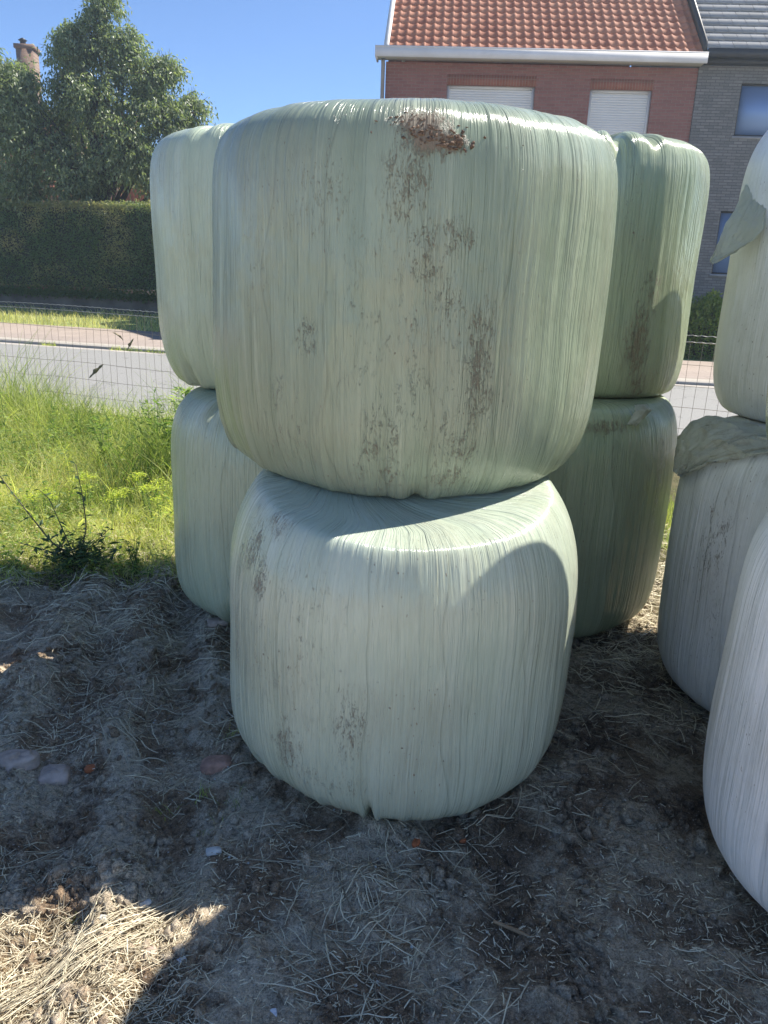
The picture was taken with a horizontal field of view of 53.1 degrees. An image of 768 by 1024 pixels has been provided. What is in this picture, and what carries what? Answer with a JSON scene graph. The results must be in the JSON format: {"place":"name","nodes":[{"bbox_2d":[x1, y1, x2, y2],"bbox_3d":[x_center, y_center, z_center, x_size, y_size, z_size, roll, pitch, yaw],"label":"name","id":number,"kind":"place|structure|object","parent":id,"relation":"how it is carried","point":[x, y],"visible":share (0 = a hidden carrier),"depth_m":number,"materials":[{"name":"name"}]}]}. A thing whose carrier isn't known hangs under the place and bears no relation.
{"place":"outdoors","nodes":[
{"label":"outdoors","id":0,"kind":"place"},
{"bbox_2d":[0,38,153,294],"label":"brick house","id":1,"kind":"structure","parent":0,"point":[23,48],"depth_m":33.52,"materials":[{"name":"ceramic"}]},
{"bbox_2d":[0,322,713,379],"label":"pavement","id":2,"kind":"structure","parent":0,"point":[692,369],"depth_m":17.12,"materials":[{"name":"concrete"}]},
{"bbox_2d":[0,308,713,361],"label":"verge ground","id":3,"kind":"structure","parent":0,"point":[709,359],"depth_m":20.82,"materials":[{"name":"soil"}]},
{"bbox_2d":[0,292,157,315],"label":"wall","id":4,"kind":"structure","parent":3,"relation":"on","point":[116,304],"depth_m":23.30,"materials":[{"name":"concrete"}]},
{"bbox_2d":[0,198,156,292],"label":"hedge","id":5,"kind":"object","parent":4,"relation":"on","point":[102,244],"visible":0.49,"depth_m":22.97,"materials":[{"name":"green plant"}]},
{"bbox_2d":[0,280,156,303],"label":"ivy","id":6,"kind":"object","parent":4,"relation":"attached to","point":[69,292],"visible":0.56,"depth_m":23.11,"materials":[{"name":"green plant"}]},
{"bbox_2d":[0,302,159,331],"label":"verge grass","id":7,"kind":"structure","parent":3,"relation":"on","point":[82,321],"depth_m":21.01,"materials":[{"name":"green plant"}]},
{"bbox_2d":[684,288,722,359],"bbox_3d":[7.205,-4.186,17.195,2.239,1.625,1.829,2,17,0],"label":"garden shrub","id":8,"kind":"object","parent":3,"relation":"on","point":[702,310],"visible":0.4,"depth_m":16.72,"materials":[{"name":"green plant"}]},
{"bbox_2d":[0,344,736,435],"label":"road","id":9,"kind":"structure","parent":0,"point":[676,398],"depth_m":11.78,"materials":[{"name":"grey asphalt"}]},
{"bbox_2d":[29,400,174,417],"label":"road edge strip","id":10,"kind":"object","parent":9,"relation":"on","point":[119,410],"visible":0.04,"depth_m":8.95,"materials":[{"name":"concrete"}]},
{"bbox_2d":[0,0,762,146],"label":"sky","id":11,"kind":"structure","parent":0,"point":[250,57],"materials":[{"name":"blue"}]},
{"bbox_2d":[0,338,767,1023],"bbox_3d":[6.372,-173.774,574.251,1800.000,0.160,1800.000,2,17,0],"label":"ground","id":12,"kind":"structure","parent":0,"point":[682,778],"depth_m":2.21,"materials":[{"name":"soil"}]},
{"bbox_2d":[0,392,8,459],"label":"tall weed","id":13,"kind":"object","parent":12,"relation":"on","point":[4,420],"visible":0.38,"depth_m":6.31,"materials":[{"name":"green plant"}]},
{"bbox_2d":[0,749,40,771],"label":"rubble","id":14,"kind":"object","parent":12,"relation":"on","point":[25,759],"visible":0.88,"depth_m":2.58,"materials":[{"name":"grey stone"}]},
{"bbox_2d":[21,486,61,521],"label":"flowering weed","id":15,"kind":"object","parent":12,"relation":"on","point":[32,500],"visible":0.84,"depth_m":4.95,"materials":[{"name":"green plant"}]},
{"bbox_2d":[47,398,58,453],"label":"tall weed","id":16,"kind":"object","parent":12,"relation":"on","point":[52,418],"visible":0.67,"depth_m":6.28,"materials":[{"name":"green plant"}]},
{"bbox_2d":[37,764,72,784],"bbox_3d":[-1.101,0.886,2.579,0.102,0.054,0.096,-1,17,-11],"label":"rubble","id":17,"kind":"object","parent":12,"relation":"on","point":[52,774],"visible":0.94,"depth_m":2.56,"materials":[{"name":"grey stone"}]},
{"bbox_2d":[0,461,124,573],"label":"thistle","id":18,"kind":"object","parent":12,"relation":"on","point":[79,550],"visible":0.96,"depth_m":4.26,"materials":[{"name":"green plant"}]},
{"bbox_2d":[67,470,104,512],"bbox_3d":[-1.987,-0.127,5.150,0.190,0.326,0.336,6,17,11],"label":"flowering weed","id":19,"kind":"object","parent":12,"relation":"on","point":[82,476],"visible":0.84,"depth_m":5.11,"materials":[{"name":"green plant"}]},
{"bbox_2d":[0,357,172,516],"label":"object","id":20,"kind":"object","parent":12,"relation":"on","point":[68,475],"visible":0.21,"depth_m":5.88,"materials":[{"name":"green plant"}]},
{"bbox_2d":[0,411,173,542],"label":"broad grass","id":21,"kind":"structure","parent":12,"relation":"on","point":[67,507],"depth_m":5.21,"materials":[{"name":"green plant"}]},
{"bbox_2d":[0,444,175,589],"bbox_3d":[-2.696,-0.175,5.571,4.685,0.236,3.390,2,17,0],"label":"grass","id":22,"kind":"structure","parent":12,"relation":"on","point":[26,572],"depth_m":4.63,"materials":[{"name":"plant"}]},
{"bbox_2d":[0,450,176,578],"bbox_3d":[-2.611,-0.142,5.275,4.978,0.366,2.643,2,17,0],"label":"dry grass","id":23,"kind":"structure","parent":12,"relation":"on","point":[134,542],"depth_m":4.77,"materials":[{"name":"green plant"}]},
{"bbox_2d":[0,390,178,583],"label":"leafy ground cover","id":24,"kind":"object","parent":12,"relation":"on","point":[6,553],"visible":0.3,"depth_m":4.98,"materials":[{"name":"green plant"}]},
{"bbox_2d":[4,376,174,439],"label":"roadside grass","id":25,"kind":"structure","parent":12,"relation":"on","point":[109,410],"depth_m":8.11,"materials":[{"name":"green plant"}]},
{"bbox_2d":[0,469,179,590],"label":"short grass","id":26,"kind":"structure","parent":12,"relation":"on","point":[154,535],"depth_m":4.81,"materials":[{"name":"green plant"}]},
{"bbox_2d":[84,764,95,773],"bbox_3d":[-0.993,0.872,2.608,0.046,0.027,0.025,-5,18,-22],"label":"brick fragment","id":27,"kind":"object","parent":12,"relation":"on","point":[88,768],"visible":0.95,"depth_m":2.60,"materials":[{"name":"red brick"}]},
{"bbox_2d":[0,846,181,922],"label":"soil crumbs","id":28,"kind":"object","parent":12,"relation":"on","point":[107,872],"visible":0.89,"depth_m":2.07,"materials":[{"name":"soil"}]},
{"bbox_2d":[0,311,199,516],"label":"tall grass","id":29,"kind":"structure","parent":12,"relation":"on","point":[78,412],"depth_m":6.50,"materials":[{"name":"green plant"}]},
{"bbox_2d":[99,914,107,923],"bbox_3d":[-0.718,1.040,1.962,0.021,0.019,0.018,0,17,-5],"label":"stone","id":30,"kind":"object","parent":12,"relation":"on","point":[100,918],"visible":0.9,"depth_m":1.96,"materials":[{"name":"beige stone"}]},
{"bbox_2d":[0,841,210,1023],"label":"straw swath bits","id":31,"kind":"object","parent":12,"relation":"on","point":[23,976],"visible":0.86,"depth_m":1.86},
{"bbox_2d":[0,872,211,1023],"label":"straw bundle","id":32,"kind":"object","parent":12,"relation":"on","point":[126,924],"visible":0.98,"depth_m":1.86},
{"bbox_2d":[0,0,220,291],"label":"broadleaf tree","id":33,"kind":"object","parent":12,"relation":"on","point":[107,161],"visible":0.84,"depth_m":22.94,"materials":[{"name":"green plant"}]},
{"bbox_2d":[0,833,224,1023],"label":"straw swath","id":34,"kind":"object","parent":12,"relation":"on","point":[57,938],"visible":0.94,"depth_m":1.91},
{"bbox_2d":[86,415,142,468],"bbox_3d":[-2.107,-0.522,6.030,0.425,0.485,0.311,-4,18,-19],"label":"tall weed","id":35,"kind":"object","parent":12,"relation":"on","point":[92,430],"visible":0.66,"depth_m":6.00,"materials":[{"name":"green plant"}]},
{"bbox_2d":[0,496,229,659],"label":"dry hay","id":36,"kind":"object","parent":12,"relation":"on","point":[65,617],"visible":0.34,"depth_m":3.79,"materials":[{"name":"plant"}]},
{"bbox_2d":[100,487,132,521],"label":"flowering weed","id":37,"kind":"object","parent":12,"relation":"on","point":[115,492],"visible":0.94,"depth_m":4.98,"materials":[{"name":"green plant"}]},
{"bbox_2d":[119,537,141,575],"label":"leafy weed","id":38,"kind":"object","parent":12,"relation":"on","point":[134,563],"visible":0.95,"depth_m":4.28,"materials":[{"name":"green plant"}]},
{"bbox_2d":[126,388,164,465],"bbox_3d":[-2.000,-0.702,6.415,0.376,0.648,0.302,2,17,0],"label":"tall weed","id":39,"kind":"object","parent":12,"relation":"on","point":[148,418],"visible":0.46,"depth_m":6.40,"materials":[{"name":"green plant"}]},
{"bbox_2d":[139,898,151,908],"bbox_3d":[-0.639,1.042,2.035,0.046,0.022,0.021,-9,20,-33],"label":"stone","id":40,"kind":"object","parent":12,"relation":"on","point":[148,901],"visible":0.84,"depth_m":2.03,"materials":[{"name":"grey stone"}]},
{"bbox_2d":[127,469,171,517],"bbox_3d":[-1.615,-0.116,5.227,0.299,0.349,0.415,-5,19,-23],"label":"flowering weed","id":41,"kind":"object","parent":12,"relation":"on","point":[138,481],"visible":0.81,"depth_m":5.20,"materials":[{"name":"green plant"}]},
{"bbox_2d":[143,945,156,954],"bbox_3d":[-0.581,1.093,1.909,0.025,0.018,0.032,15,21,37],"label":"stone","id":42,"kind":"object","parent":12,"relation":"on","point":[152,947],"visible":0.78,"depth_m":1.91,"materials":[{"name":"beige stone"}]},
{"bbox_2d":[136,483,173,525],"bbox_3d":[-1.416,-0.046,5.002,0.408,0.306,0.257,2,17,0],"label":"flowering weed","id":43,"kind":"object","parent":12,"relation":"on","point":[144,487],"visible":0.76,"depth_m":4.98,"materials":[{"name":"green plant"}]},
{"bbox_2d":[144,802,180,820],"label":"grass tuft","id":44,"kind":"object","parent":12,"relation":"on","point":[160,809],"visible":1,"depth_m":2.43,"materials":[{"name":"plant"}]},
{"bbox_2d":[149,386,185,451],"bbox_3d":[-1.658,-0.652,6.192,0.338,0.770,0.558,6,17,11],"label":"tall weed","id":45,"kind":"object","parent":12,"relation":"on","point":[175,405],"visible":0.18,"depth_m":6.04,"materials":[{"name":"green plant"}]},
{"bbox_2d":[157,386,193,449],"bbox_3d":[-1.496,-0.585,5.883,0.404,0.803,0.589,-9,20,-32],"label":"tall weed","id":46,"kind":"object","parent":12,"relation":"on","point":[188,389],"visible":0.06,"depth_m":5.74,"materials":[{"name":"green plant"}]},
{"bbox_2d":[189,779,217,803],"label":"grass tuft","id":47,"kind":"object","parent":12,"relation":"on","point":[203,792],"visible":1,"depth_m":2.49,"materials":[{"name":"green plant"}]},
{"bbox_2d":[206,846,221,856],"bbox_3d":[-0.495,0.985,2.231,0.046,0.020,0.027,-3,18,-16],"label":"stone","id":48,"kind":"object","parent":12,"relation":"on","point":[215,849],"visible":1,"depth_m":2.22,"materials":[{"name":"grey stone"}]},
{"bbox_2d":[200,755,231,774],"bbox_3d":[-0.577,0.873,2.646,0.106,0.056,0.066,1,17,-3],"label":"stone","id":49,"kind":"object","parent":12,"relation":"on","point":[211,764],"visible":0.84,"depth_m":2.62,"materials":[{"name":"stone"}]},
{"bbox_2d":[171,386,262,622],"bbox_3d":[-0.425,-0.076,3.853,1.222,1.087,1.237,2,17,0],"label":"silage bale","id":50,"kind":"object","parent":12,"relation":"on","point":[215,472],"visible":0.24,"depth_m":3.36},
{"bbox_2d":[150,123,234,388],"bbox_3d":[-0.513,-1.220,3.790,1.196,1.130,1.200,2,17,0],"label":"silage bale","id":51,"kind":"object","parent":50,"relation":"on","point":[181,168],"visible":0.25,"depth_m":3.33},
{"bbox_2d":[207,617,228,627],"bbox_3d":[-0.780,0.520,3.617,0.102,0.039,0.064,-3,18,-16],"label":"rubble","id":52,"kind":"object","parent":12,"relation":"on","point":[212,622],"visible":0.66,"depth_m":3.59,"materials":[{"name":"grey stone"}]},
{"bbox_2d":[211,786,251,808],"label":"grass tuft","id":53,"kind":"object","parent":12,"relation":"on","point":[236,802],"visible":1,"depth_m":2.46,"materials":[{"name":"green plant"}]},
{"bbox_2d":[270,1008,276,1016],"bbox_3d":[-0.252,1.147,1.755,0.016,0.013,0.025,-1,17,-11],"label":"plastic scrap","id":54,"kind":"object","parent":12,"relation":"on","point":[273,1011],"visible":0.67,"depth_m":1.75,"materials":[{"name":"white plastic"}]},
{"bbox_2d":[0,337,713,385],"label":"kerb","id":55,"kind":"structure","parent":12,"relation":"on","point":[691,381],"depth_m":15.65,"materials":[{"name":"concrete"}]},
{"bbox_2d":[0,342,713,387],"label":"gutter strip","id":56,"kind":"object","parent":12,"relation":"on","point":[165,354],"visible":0.26,"depth_m":15.37,"materials":[{"name":"concrete"}]},
{"bbox_2d":[42,341,163,352],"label":"kerb weeds","id":57,"kind":"object","parent":56,"relation":"on","point":[47,344],"visible":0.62,"depth_m":15.37,"materials":[{"name":"green plant"}]},
{"bbox_2d":[0,301,731,491],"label":"wire fence","id":58,"kind":"object","parent":12,"relation":"on","point":[127,384],"visible":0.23,"depth_m":7.07,"materials":[{"name":"metal"}]},
{"bbox_2d":[89,365,101,377],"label":"dead leaf","id":59,"kind":"object","parent":58,"relation":"attached to","point":[95,370],"visible":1,"depth_m":7.16,"materials":[{"name":"brown plant"}]},
{"bbox_2d":[0,550,747,1023],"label":"soil crumbs","id":60,"kind":"object","parent":12,"relation":"on","point":[210,958],"visible":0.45,"depth_m":2.33,"materials":[{"name":"brown soil"}]},
{"bbox_2d":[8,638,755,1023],"bbox_3d":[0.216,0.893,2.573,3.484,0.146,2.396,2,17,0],"label":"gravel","id":61,"kind":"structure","parent":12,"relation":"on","point":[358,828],"depth_m":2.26,"materials":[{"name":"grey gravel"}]},
{"bbox_2d":[0,562,767,1023],"bbox_3d":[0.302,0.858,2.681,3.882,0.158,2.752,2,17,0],"label":"loose straw","id":62,"kind":"object","parent":12,"relation":"on","point":[592,667],"visible":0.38,"depth_m":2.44,"materials":[{"name":"beige plant"}]},
{"bbox_2d":[229,468,577,820],"bbox_3d":[0.060,0.321,2.649,1.165,1.076,1.180,2,17,0],"label":"silage bale","id":63,"kind":"object","parent":12,"relation":"on","point":[407,658],"visible":0.8,"depth_m":2.16},
{"bbox_2d":[212,98,617,498],"bbox_3d":[0.083,-0.729,2.653,1.325,1.113,1.310,2,17,0],"label":"silage bale","id":64,"kind":"object","parent":63,"relation":"on","point":[409,296],"visible":1,"depth_m":2.10},
{"bbox_2d":[412,838,419,848],"bbox_3d":[0.094,0.976,2.263,0.021,0.017,0.035,9,18,20],"label":"brick fragment","id":65,"kind":"object","parent":12,"relation":"on","point":[415,842],"visible":1,"depth_m":2.25,"materials":[{"name":"red brick"}]},
{"bbox_2d":[493,920,536,939],"bbox_3d":[0.338,1.078,1.978,0.120,0.012,0.011,11,19,26],"label":"wood splinter","id":66,"kind":"object","parent":12,"relation":"on","point":[513,929],"visible":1,"depth_m":1.98,"materials":[{"name":"brown wood"}]},
{"bbox_2d":[375,0,708,142],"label":"brick house","id":67,"kind":"structure","parent":12,"relation":"on","point":[570,58],"depth_m":17.48,"materials":[{"name":"red brick"}]},
{"bbox_2d":[447,85,534,109],"bbox_3d":[2.426,-9.039,17.847,2.000,1.510,0.070,3,17,3],"label":"window","id":68,"kind":"structure","parent":67,"relation":"in","point":[520,97],"depth_m":17.68,"materials":[{"name":"white plastic"}]},
{"bbox_2d":[587,90,651,134],"bbox_3d":[5.352,-8.876,17.699,1.390,1.490,0.070,3,17,3],"label":"window","id":69,"kind":"structure","parent":67,"relation":"in","point":[611,111],"depth_m":17.60,"materials":[{"name":"white plastic"}]},
{"bbox_2d":[547,395,676,637],"bbox_3d":[0.794,-0.069,3.901,1.232,1.133,1.221,2,17,0],"label":"silage bale","id":70,"kind":"object","parent":12,"relation":"on","point":[611,478],"visible":0.34,"depth_m":3.36},
{"bbox_2d":[594,130,709,397],"bbox_3d":[0.906,-1.191,3.765,1.181,1.108,1.167,2,17,0],"label":"silage bale","id":71,"kind":"object","parent":70,"relation":"on","point":[663,190],"visible":0.3,"depth_m":3.27},
{"bbox_2d":[571,524,670,673],"bbox_3d":[1.448,0.351,4.381,1.242,0.173,2.324,2,17,0],"label":"dry hay","id":72,"kind":"object","parent":12,"relation":"on","point":[655,637],"visible":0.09,"depth_m":3.58,"materials":[{"name":"plant"}]},
{"bbox_2d":[631,0,767,341],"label":"grey house","id":73,"kind":"structure","parent":12,"relation":"on","point":[729,126],"depth_m":17.44,"materials":[{"name":"brick"}]},
{"bbox_2d":[709,211,732,276],"bbox_3d":[8.372,-6.321,18.175,1.130,1.460,0.150,3,17,3],"label":"window","id":74,"kind":"structure","parent":73,"relation":"in","point":[720,269],"depth_m":18.32,"materials":[{"name":"blue glass"}]},
{"bbox_2d":[732,84,767,138],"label":"window","id":75,"kind":"structure","parent":73,"relation":"in","point":[752,114],"depth_m":17.39,"materials":[{"name":"blue glass"}]},
{"bbox_2d":[657,415,767,711],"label":"silage bale","id":76,"kind":"object","parent":12,"relation":"on","point":[720,469],"visible":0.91,"depth_m":2.83},
{"bbox_2d":[710,130,767,422],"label":"silage bale","id":77,"kind":"object","parent":76,"relation":"on","point":[740,373],"visible":0.99,"depth_m":3.00},
{"bbox_2d":[703,512,767,911],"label":"silage bale","id":78,"kind":"object","parent":12,"relation":"on","point":[735,777],"visible":1,"depth_m":1.99},
{"bbox_2d":[766,388,767,438],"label":"silage bale","id":79,"kind":"object","parent":78,"relation":"on","point":[767,414],"visible":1,"depth_m":2.11},
{"bbox_2d":[661,491,675,553],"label":"short grass","id":80,"kind":"structure","parent":0,"point":[670,510],"depth_m":5.38,"materials":[{"name":"green plant"}]}
]}

